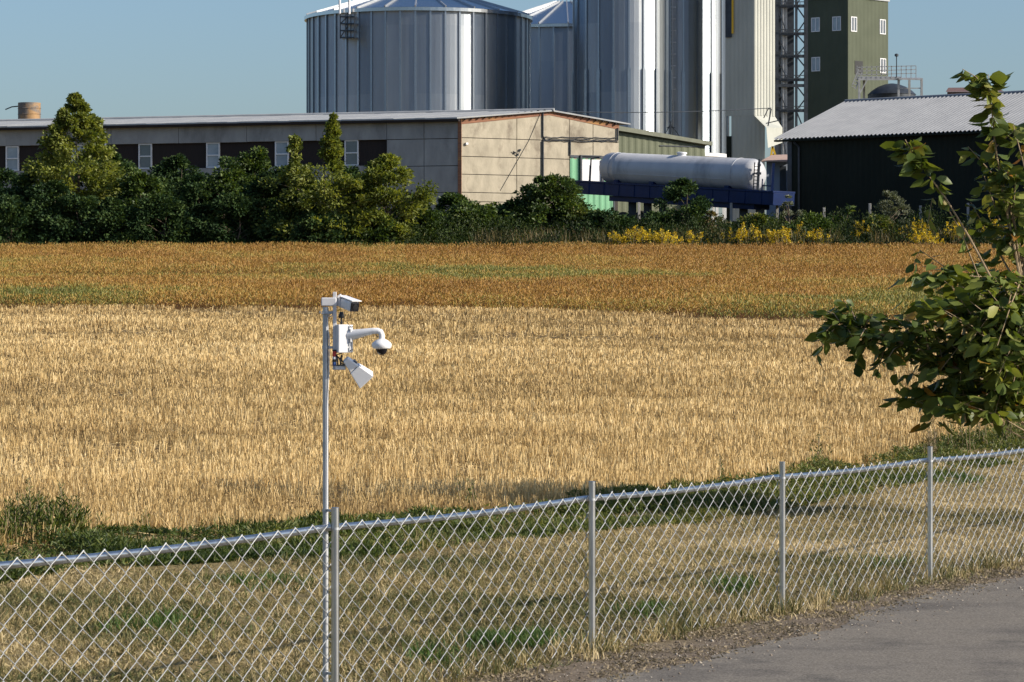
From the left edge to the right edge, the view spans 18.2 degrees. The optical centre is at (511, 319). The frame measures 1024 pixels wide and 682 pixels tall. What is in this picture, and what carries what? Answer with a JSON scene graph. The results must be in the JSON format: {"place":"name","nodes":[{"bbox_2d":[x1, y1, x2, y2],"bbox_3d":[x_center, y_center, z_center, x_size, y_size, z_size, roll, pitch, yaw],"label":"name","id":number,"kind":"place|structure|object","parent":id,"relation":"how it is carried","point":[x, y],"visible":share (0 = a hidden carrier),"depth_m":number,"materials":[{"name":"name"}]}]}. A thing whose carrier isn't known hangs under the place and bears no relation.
{"place":"outdoors","nodes":[
{"label":"outdoors","id":0,"kind":"place"},
{"bbox_2d":[0,222,1023,681],"bbox_3d":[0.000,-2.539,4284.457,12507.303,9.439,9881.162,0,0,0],"label":"ground","id":1,"kind":"structure","parent":0,"point":[578,666],"depth_m":25.57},
{"bbox_2d":[0,502,36,550],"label":"weed","id":2,"kind":"object","parent":1,"relation":"on","point":[7,517],"visible":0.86,"depth_m":29.16,"materials":[{"name":"green plant"}]},
{"bbox_2d":[0,193,41,246],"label":"bush","id":3,"kind":"object","parent":1,"relation":"on","point":[10,205],"visible":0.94,"depth_m":183.94,"materials":[{"name":"green plant"}]},
{"bbox_2d":[0,167,42,207],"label":"bush","id":4,"kind":"object","parent":1,"relation":"on","point":[7,175],"visible":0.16,"depth_m":193.85,"materials":[{"name":"green plant"}]},
{"bbox_2d":[5,102,40,118],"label":"rusty tank","id":5,"kind":"object","parent":1,"relation":"on","point":[29,110],"visible":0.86,"depth_m":244.26,"materials":[{"name":"metal"}]},
{"bbox_2d":[0,172,55,241],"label":"bush","id":6,"kind":"object","parent":1,"relation":"on","point":[22,181],"visible":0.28,"depth_m":187.20,"materials":[{"name":"green plant"}]},
{"bbox_2d":[4,478,57,545],"bbox_3d":[-4.503,1.792,29.838,0.567,0.683,0.906,0,0,0],"label":"weed","id":7,"kind":"object","parent":1,"relation":"on","point":[30,505],"visible":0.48,"depth_m":29.69,"materials":[{"name":"green plant"}]},
{"bbox_2d":[6,179,87,243],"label":"bush","id":8,"kind":"object","parent":1,"relation":"on","point":[52,190],"visible":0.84,"depth_m":184.97,"materials":[{"name":"green plant"}]},
{"bbox_2d":[25,479,79,549],"bbox_3d":[-4.265,1.815,29.672,0.515,0.652,0.952,0,0,-17],"label":"weed","id":9,"kind":"object","parent":1,"relation":"on","point":[60,513],"visible":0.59,"depth_m":29.67,"materials":[{"name":"green plant"}]},
{"bbox_2d":[20,91,125,208],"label":"tree","id":10,"kind":"object","parent":1,"relation":"on","point":[105,174],"visible":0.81,"depth_m":187.31,"materials":[{"name":"green plant"}]},
{"bbox_2d":[34,191,119,245],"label":"bush","id":11,"kind":"object","parent":1,"relation":"on","point":[87,203],"visible":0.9,"depth_m":184.16,"materials":[{"name":"green plant"}]},
{"bbox_2d":[61,493,110,536],"bbox_3d":[-4.064,1.860,30.214,0.389,0.490,1.021,0,0,11],"label":"weed","id":12,"kind":"object","parent":1,"relation":"on","point":[77,516],"visible":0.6,"depth_m":30.01,"materials":[{"name":"green plant"}]},
{"bbox_2d":[74,152,136,209],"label":"bush","id":13,"kind":"object","parent":1,"relation":"on","point":[119,157],"visible":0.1,"depth_m":191.74,"materials":[{"name":"green plant"}]},
{"bbox_2d":[71,197,149,246],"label":"bush","id":14,"kind":"object","parent":1,"relation":"on","point":[114,219],"visible":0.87,"depth_m":183.76,"materials":[{"name":"green plant"}]},
{"bbox_2d":[110,166,171,237],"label":"bush","id":15,"kind":"object","parent":1,"relation":"on","point":[135,178],"visible":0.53,"depth_m":185.93,"materials":[{"name":"green plant"}]},
{"bbox_2d":[120,193,207,246],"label":"bush","id":16,"kind":"object","parent":1,"relation":"on","point":[161,205],"visible":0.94,"depth_m":184.00,"materials":[{"name":"green plant"}]},
{"bbox_2d":[145,153,215,232],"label":"bush","id":17,"kind":"object","parent":1,"relation":"on","point":[163,170],"visible":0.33,"depth_m":189.68,"materials":[{"name":"green plant"}]},
{"bbox_2d":[167,164,209,200],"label":"bush","id":18,"kind":"object","parent":1,"relation":"on","point":[173,177],"visible":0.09,"depth_m":193.49,"materials":[{"name":"green plant"}]},
{"bbox_2d":[163,180,237,245],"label":"bush","id":19,"kind":"object","parent":1,"relation":"on","point":[191,195],"visible":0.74,"depth_m":185.00,"materials":[{"name":"green plant"}]},
{"bbox_2d":[187,192,272,244],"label":"bush","id":20,"kind":"object","parent":1,"relation":"on","point":[239,206],"visible":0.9,"depth_m":183.99,"materials":[{"name":"green plant"}]},
{"bbox_2d":[194,155,267,226],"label":"bush","id":21,"kind":"object","parent":1,"relation":"on","point":[220,181],"visible":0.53,"depth_m":188.74,"materials":[{"name":"green plant"}]},
{"bbox_2d":[227,146,277,220],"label":"bush","id":22,"kind":"object","parent":1,"relation":"on","point":[256,162],"visible":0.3,"depth_m":189.92,"materials":[{"name":"green plant"}]},
{"bbox_2d":[234,177,300,244],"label":"bush","id":23,"kind":"object","parent":1,"relation":"on","point":[260,192],"visible":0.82,"depth_m":185.04,"materials":[{"name":"green plant"}]},
{"bbox_2d":[254,193,326,246],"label":"bush","id":24,"kind":"object","parent":1,"relation":"on","point":[273,216],"visible":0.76,"depth_m":183.95,"materials":[{"name":"green plant"}]},
{"bbox_2d":[262,165,321,214],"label":"bush","id":25,"kind":"object","parent":1,"relation":"on","point":[273,172],"visible":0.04,"depth_m":193.69,"materials":[{"name":"green plant"}]},
{"bbox_2d":[268,170,327,218],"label":"bush","id":26,"kind":"object","parent":1,"relation":"on","point":[306,188],"visible":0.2,"depth_m":186.38,"materials":[{"name":"green plant"}]},
{"bbox_2d":[0,108,630,223],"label":"barn","id":27,"kind":"structure","parent":1,"relation":"on","point":[487,156],"depth_m":203.23,"materials":[{"name":"concrete"}]},
{"bbox_2d":[6,146,18,170],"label":"window","id":28,"kind":"structure","parent":27,"relation":"in","point":[12,152],"depth_m":209.29,"materials":[{"name":"grey glass"}]},
{"bbox_2d":[138,144,151,168],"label":"window","id":29,"kind":"structure","parent":27,"relation":"in","point":[144,150],"depth_m":206.50,"materials":[{"name":"grey glass"}]},
{"bbox_2d":[206,143,219,167],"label":"window","id":30,"kind":"structure","parent":27,"relation":"in","point":[212,149],"depth_m":205.09,"materials":[{"name":"grey glass"}]},
{"bbox_2d":[275,141,288,166],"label":"window","id":31,"kind":"structure","parent":27,"relation":"in","point":[281,156],"depth_m":203.69,"materials":[{"name":"grey glass"}]},
{"bbox_2d":[344,140,358,165],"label":"window","id":32,"kind":"structure","parent":27,"relation":"in","point":[351,153],"depth_m":202.30,"materials":[{"name":"grey glass"}]},
{"bbox_2d":[570,155,614,211],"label":"door","id":33,"kind":"structure","parent":27,"relation":"in","point":[579,167],"depth_m":204.44,"materials":[{"name":"green paint"}]},
{"bbox_2d":[566,108,767,112],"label":"overhead cable","id":34,"kind":"object","parent":27,"relation":"attached to","point":[665,112],"visible":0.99,"depth_m":220.15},
{"bbox_2d":[251,112,385,245],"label":"tree","id":35,"kind":"object","parent":1,"relation":"on","point":[331,152],"visible":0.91,"depth_m":183.92,"materials":[{"name":"green plant"}]},
{"bbox_2d":[283,211,370,247],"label":"bush","id":36,"kind":"object","parent":1,"relation":"on","point":[307,225],"visible":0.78,"depth_m":182.70,"materials":[{"name":"green plant"}]},
{"bbox_2d":[319,292,336,681],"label":"surveillance pole","id":37,"kind":"object","parent":1,"relation":"on","point":[325,348],"visible":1,"depth_m":17.80,"materials":[{"name":"metal"}]},
{"bbox_2d":[336,324,352,352],"bbox_3d":[-0.935,0.105,17.810,0.086,0.157,0.079,0,0,-20],"label":"junction box","id":38,"kind":"object","parent":37,"relation":"attached to","point":[344,344],"visible":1,"depth_m":17.78,"materials":[{"name":"white metal"}]},
{"bbox_2d":[346,328,391,354],"bbox_3d":[-0.798,0.120,17.767,0.260,0.151,0.109,0,0,7],"label":"dome camera","id":39,"kind":"object","parent":38,"relation":"attached to","point":[381,345],"visible":1,"depth_m":17.75,"materials":[{"name":"white plastic"}]},
{"bbox_2d":[337,294,361,311],"bbox_3d":[-0.916,-0.095,17.802,0.075,0.100,0.166,0,0,-40],"label":"bullet camera","id":40,"kind":"object","parent":37,"relation":"attached to","point":[348,303],"visible":1,"depth_m":17.77,"materials":[{"name":"white metal"}]},
{"bbox_2d":[335,353,372,387],"bbox_3d":[-0.879,0.283,17.831,0.214,0.198,0.114,0,0,0],"label":"floodlight","id":41,"kind":"object","parent":37,"relation":"attached to","point":[362,375],"visible":1,"depth_m":17.79,"materials":[{"name":"white metal"}]},
{"bbox_2d":[318,165,360,205],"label":"bush","id":42,"kind":"object","parent":1,"relation":"on","point":[354,170],"visible":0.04,"depth_m":193.66,"materials":[{"name":"green plant"}]},
{"bbox_2d":[336,210,403,248],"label":"bush","id":43,"kind":"object","parent":1,"relation":"on","point":[381,229],"visible":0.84,"depth_m":183.15,"materials":[{"name":"green plant"}]},
{"bbox_2d":[345,152,439,242],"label":"tree","id":44,"kind":"object","parent":1,"relation":"on","point":[378,172],"visible":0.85,"depth_m":184.05,"materials":[{"name":"green plant"}]},
{"bbox_2d":[304,0,532,112],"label":"grain silo","id":45,"kind":"object","parent":1,"relation":"on","point":[391,55],"visible":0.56,"depth_m":242.40,"materials":[{"name":"metal"}]},
{"bbox_2d":[394,207,458,244],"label":"bush","id":46,"kind":"object","parent":1,"relation":"on","point":[433,215],"visible":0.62,"depth_m":185.30,"materials":[{"name":"green plant"}]},
{"bbox_2d":[431,192,473,231],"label":"bush","id":47,"kind":"object","parent":1,"relation":"on","point":[448,199],"visible":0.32,"depth_m":189.67,"materials":[{"name":"green plant"}]},
{"bbox_2d":[455,468,480,508],"bbox_3d":[-0.471,1.827,34.060,0.204,0.517,0.657,0,0,-16],"label":"weed","id":48,"kind":"object","parent":1,"relation":"on","point":[471,493],"visible":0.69,"depth_m":33.90,"materials":[{"name":"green plant"}]},
{"bbox_2d":[435,199,514,245],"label":"bush","id":49,"kind":"object","parent":1,"relation":"on","point":[464,208],"visible":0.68,"depth_m":186.41,"materials":[{"name":"green plant"}]},
{"bbox_2d":[2,201,1010,251],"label":"undergrowth","id":50,"kind":"object","parent":1,"relation":"on","point":[552,238],"visible":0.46,"depth_m":184.14,"materials":[{"name":"green plant"}]},
{"bbox_2d":[0,239,1023,319],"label":"ripe crop","id":51,"kind":"object","parent":1,"relation":"on","point":[719,280],"visible":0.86,"depth_m":141.18,"materials":[{"name":"brown plant"}]},
{"bbox_2d":[0,422,1023,584],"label":"weedy margin","id":52,"kind":"object","parent":1,"relation":"on","point":[98,540],"visible":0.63,"depth_m":31.37,"materials":[{"name":"green plant"}]},
{"bbox_2d":[0,304,1023,553],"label":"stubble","id":53,"kind":"object","parent":1,"relation":"on","point":[586,414],"visible":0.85,"depth_m":53.77,"materials":[{"name":"beige plant"}]},
{"bbox_2d":[0,435,1023,681],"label":"dry grass","id":54,"kind":"structure","parent":1,"relation":"on","point":[70,605],"depth_m":24.85,"materials":[{"name":"beige plant"}]},
{"bbox_2d":[0,446,1023,681],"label":"chain link fence","id":55,"kind":"object","parent":1,"relation":"on","point":[335,526],"visible":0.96,"depth_m":20.04,"materials":[{"name":"metal"}]},
{"bbox_2d":[486,197,543,241],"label":"bush","id":56,"kind":"object","parent":1,"relation":"on","point":[509,205],"visible":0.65,"depth_m":187.32,"materials":[{"name":"green plant"}]},
{"bbox_2d":[48,466,999,671],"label":"green grass","id":57,"kind":"structure","parent":1,"relation":"on","point":[489,635],"depth_m":22.33,"materials":[{"name":"green plant"}]},
{"bbox_2d":[522,0,572,112],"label":"grain silo","id":58,"kind":"object","parent":1,"relation":"on","point":[551,51],"visible":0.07,"depth_m":275.43,"materials":[{"name":"metal"}]},
{"bbox_2d":[496,172,603,235],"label":"bush","id":59,"kind":"object","parent":1,"relation":"on","point":[566,189],"visible":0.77,"depth_m":187.25,"materials":[{"name":"green plant"}]},
{"bbox_2d":[540,195,593,235],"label":"bush","id":60,"kind":"object","parent":1,"relation":"on","point":[555,213],"visible":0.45,"depth_m":187.95,"materials":[{"name":"green plant"}]},
{"bbox_2d":[553,206,606,239],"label":"bush","id":61,"kind":"object","parent":1,"relation":"on","point":[580,212],"visible":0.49,"depth_m":186.88,"materials":[{"name":"green plant"}]},
{"bbox_2d":[569,207,640,242],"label":"bush","id":62,"kind":"object","parent":1,"relation":"on","point":[598,215],"visible":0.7,"depth_m":185.96,"materials":[{"name":"green plant"}]},
{"bbox_2d":[604,231,626,245],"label":"goldenrod","id":63,"kind":"object","parent":1,"relation":"on","point":[614,238],"visible":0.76,"depth_m":182.82,"materials":[{"name":"yellow plant"}]},
{"bbox_2d":[572,0,671,134],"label":"grain silo","id":64,"kind":"object","parent":1,"relation":"on","point":[621,55],"visible":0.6,"depth_m":239.75,"materials":[{"name":"metal"}]},
{"bbox_2d":[617,225,666,246],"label":"goldenrod","id":65,"kind":"object","parent":1,"relation":"on","point":[637,235],"visible":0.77,"depth_m":182.40,"materials":[{"name":"yellow plant"}]},
{"bbox_2d":[634,210,685,242],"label":"bush","id":66,"kind":"object","parent":1,"relation":"on","point":[651,215],"visible":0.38,"depth_m":186.85,"materials":[{"name":"green plant"}]},
{"bbox_2d":[618,126,711,221],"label":"lean to","id":67,"kind":"object","parent":1,"relation":"on","point":[634,140],"visible":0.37,"depth_m":215.48,"materials":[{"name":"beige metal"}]},
{"bbox_2d":[647,228,683,250],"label":"goldenrod","id":68,"kind":"object","parent":1,"relation":"on","point":[667,235],"visible":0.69,"depth_m":181.95,"materials":[{"name":"yellow plant"}]},
{"bbox_2d":[339,546,1023,681],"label":"gravel","id":69,"kind":"structure","parent":1,"relation":"on","point":[676,641],"depth_m":21.57,"materials":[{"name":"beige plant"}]},
{"bbox_2d":[652,177,712,232],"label":"tree","id":70,"kind":"object","parent":1,"relation":"on","point":[676,189],"visible":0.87,"depth_m":187.60,"materials":[{"name":"green plant"}]},
{"bbox_2d":[575,152,794,227],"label":"tank trailer","id":71,"kind":"object","parent":1,"relation":"on","point":[632,179],"visible":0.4,"depth_m":193.75,"materials":[{"name":"white paint"}]},
{"bbox_2d":[671,0,728,221],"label":"grain silo","id":72,"kind":"object","parent":1,"relation":"on","point":[698,52],"visible":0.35,"depth_m":247.38,"materials":[{"name":"metal"}]},
{"bbox_2d":[699,210,722,230],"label":"bush","id":73,"kind":"object","parent":1,"relation":"on","point":[711,213],"visible":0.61,"depth_m":187.82,"materials":[{"name":"green plant"}]},
{"bbox_2d":[467,222,1008,247],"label":"dry weeds","id":74,"kind":"object","parent":1,"relation":"on","point":[488,238],"visible":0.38,"depth_m":183.80,"materials":[{"name":"yellow plant"}]},
{"bbox_2d":[721,222,757,248],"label":"goldenrod","id":75,"kind":"object","parent":1,"relation":"on","point":[739,234],"visible":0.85,"depth_m":182.90,"materials":[{"name":"yellow plant"}]},
{"bbox_2d":[725,0,781,221],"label":"elevator housing","id":76,"kind":"object","parent":1,"relation":"on","point":[749,54],"visible":0.74,"depth_m":240.50,"materials":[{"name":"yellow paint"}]},
{"bbox_2d":[723,212,788,244],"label":"bush","id":77,"kind":"object","parent":1,"relation":"on","point":[763,218],"visible":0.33,"depth_m":186.45,"materials":[{"name":"green plant"}]},
{"bbox_2d":[745,229,777,244],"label":"goldenrod","id":78,"kind":"object","parent":1,"relation":"on","point":[758,239],"visible":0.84,"depth_m":182.84,"materials":[{"name":"yellow plant"}]},
{"bbox_2d":[762,154,786,222],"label":"hut","id":79,"kind":"object","parent":1,"relation":"on","point":[780,175],"visible":0.41,"depth_m":211.00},
{"bbox_2d":[780,166,785,222],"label":"door","id":80,"kind":"structure","parent":79,"relation":"in","point":[782,168],"depth_m":210.77,"materials":[{"name":"grey metal"}]},
{"bbox_2d":[765,226,791,247],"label":"goldenrod","id":81,"kind":"object","parent":1,"relation":"on","point":[786,238],"visible":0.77,"depth_m":182.44,"materials":[{"name":"yellow plant"}]},
{"bbox_2d":[779,195,802,228],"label":"bush","id":82,"kind":"object","parent":1,"relation":"on","point":[787,213],"visible":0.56,"depth_m":188.01,"materials":[{"name":"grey plant"}]},
{"bbox_2d":[775,0,807,154],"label":"lattice tower","id":83,"kind":"structure","parent":1,"relation":"on","point":[785,79],"depth_m":257.90,"materials":[{"name":"grey metal"}]},
{"bbox_2d":[785,210,844,242],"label":"bush","id":84,"kind":"object","parent":1,"relation":"on","point":[816,220],"visible":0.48,"depth_m":185.85,"materials":[{"name":"green plant"}]},
{"bbox_2d":[799,228,833,243],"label":"goldenrod","id":85,"kind":"object","parent":1,"relation":"on","point":[809,233],"visible":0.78,"depth_m":183.07,"materials":[{"name":"yellow plant"}]},
{"bbox_2d":[809,434,834,461],"bbox_3d":[3.958,1.690,41.135,0.336,0.475,0.792,0,0,0],"label":"weed","id":86,"kind":"object","parent":1,"relation":"on","point":[817,452],"visible":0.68,"depth_m":40.98,"materials":[{"name":"beige plant"}]},
{"bbox_2d":[827,203,860,231],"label":"burdock","id":87,"kind":"object","parent":1,"relation":"on","point":[847,208],"visible":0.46,"depth_m":187.02,"materials":[{"name":"green plant"}]},
{"bbox_2d":[808,0,889,119],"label":"green tower","id":88,"kind":"structure","parent":1,"relation":"on","point":[846,38],"depth_m":276.40,"materials":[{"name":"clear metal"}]},
{"bbox_2d":[811,17,819,31],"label":"window","id":89,"kind":"structure","parent":88,"relation":"in","point":[815,22],"depth_m":276.86,"materials":[{"name":"grey glass"}]},
{"bbox_2d":[811,57,819,71],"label":"window","id":90,"kind":"structure","parent":88,"relation":"in","point":[815,61],"depth_m":276.86,"materials":[{"name":"grey glass"}]},
{"bbox_2d":[832,16,840,30],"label":"window","id":91,"kind":"structure","parent":88,"relation":"in","point":[836,21],"depth_m":275.64,"materials":[{"name":"grey glass"}]},
{"bbox_2d":[850,220,873,243],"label":"goldenrod","id":92,"kind":"object","parent":1,"relation":"on","point":[860,231],"visible":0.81,"depth_m":184.86,"materials":[{"name":"yellow plant"}]},
{"bbox_2d":[845,213,903,244],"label":"bush","id":93,"kind":"object","parent":1,"relation":"on","point":[886,221],"visible":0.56,"depth_m":185.31,"materials":[{"name":"green plant"}]},
{"bbox_2d":[852,54,922,98],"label":"access platform","id":94,"kind":"structure","parent":1,"relation":"on","point":[881,77],"depth_m":261.97,"materials":[{"name":"grey metal"}]},
{"bbox_2d":[868,83,915,97],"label":"domed bin","id":95,"kind":"object","parent":1,"relation":"on","point":[887,90],"visible":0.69,"depth_m":267.55,"materials":[{"name":"grey metal"}]},
{"bbox_2d":[874,190,912,235],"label":"bush","id":96,"kind":"object","parent":1,"relation":"on","point":[881,205],"visible":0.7,"depth_m":186.81,"materials":[{"name":"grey plant"}]},
{"bbox_2d":[774,90,1023,231],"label":"dark shed","id":97,"kind":"structure","parent":1,"relation":"on","point":[838,155],"depth_m":196.84,"materials":[{"name":"black metal"}]},
{"bbox_2d":[804,69,1023,438],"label":"broadleaf tree","id":98,"kind":"object","parent":1,"relation":"on","point":[984,379],"visible":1,"depth_m":33.69,"materials":[{"name":"green plant"}]},
{"bbox_2d":[898,218,934,243],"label":"goldenrod","id":99,"kind":"object","parent":1,"relation":"on","point":[923,225],"visible":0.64,"depth_m":184.03,"materials":[{"name":"yellow plant"}]},
{"bbox_2d":[908,231,943,249],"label":"goldenrod","id":100,"kind":"object","parent":1,"relation":"on","point":[920,236],"visible":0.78,"depth_m":181.98,"materials":[{"name":"yellow plant"}]},
{"bbox_2d":[921,417,939,453],"bbox_3d":[5.658,1.528,43.350,0.272,0.781,0.499,0,0,22],"label":"weed","id":101,"kind":"object","parent":1,"relation":"on","point":[931,444],"visible":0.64,"depth_m":43.36,"materials":[{"name":"green plant"}]},
{"bbox_2d":[932,419,979,450],"bbox_3d":[6.357,1.603,44.852,0.592,0.497,0.956,0,0,-29],"label":"weed","id":102,"kind":"object","parent":1,"relation":"on","point":[954,438],"visible":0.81,"depth_m":44.91,"materials":[{"name":"green plant"}]},
{"bbox_2d":[943,221,971,242],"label":"goldenrod","id":103,"kind":"object","parent":1,"relation":"on","point":[953,232],"visible":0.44,"depth_m":183.97,"materials":[{"name":"yellow plant"}]},
{"bbox_2d":[963,421,1002,447],"bbox_3d":[6.693,1.608,45.682,0.584,0.497,1.022,0,0,0],"label":"weed","id":104,"kind":"object","parent":1,"relation":"on","point":[982,435],"visible":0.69,"depth_m":45.49,"materials":[{"name":"green plant"}]},
{"bbox_2d":[996,419,1017,442],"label":"weed","id":105,"kind":"object","parent":1,"relation":"on","point":[1011,434],"visible":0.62,"depth_m":45.99,"materials":[{"name":"green plant"}]},
{"bbox_2d":[0,0,1023,218],"label":"sky","id":106,"kind":"structure","parent":0,"point":[126,58],"materials":[{"name":"blue"}]},
{"bbox_2d":[591,576,1023,681],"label":"road","id":107,"kind":"structure","parent":0,"point":[971,641],"depth_m":20.66,"materials":[{"name":"grey asphalt"}]},
{"bbox_2d":[946,87,1001,93],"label":"brown roofed house","id":108,"kind":"structure","parent":0,"point":[955,90],"depth_m":330.00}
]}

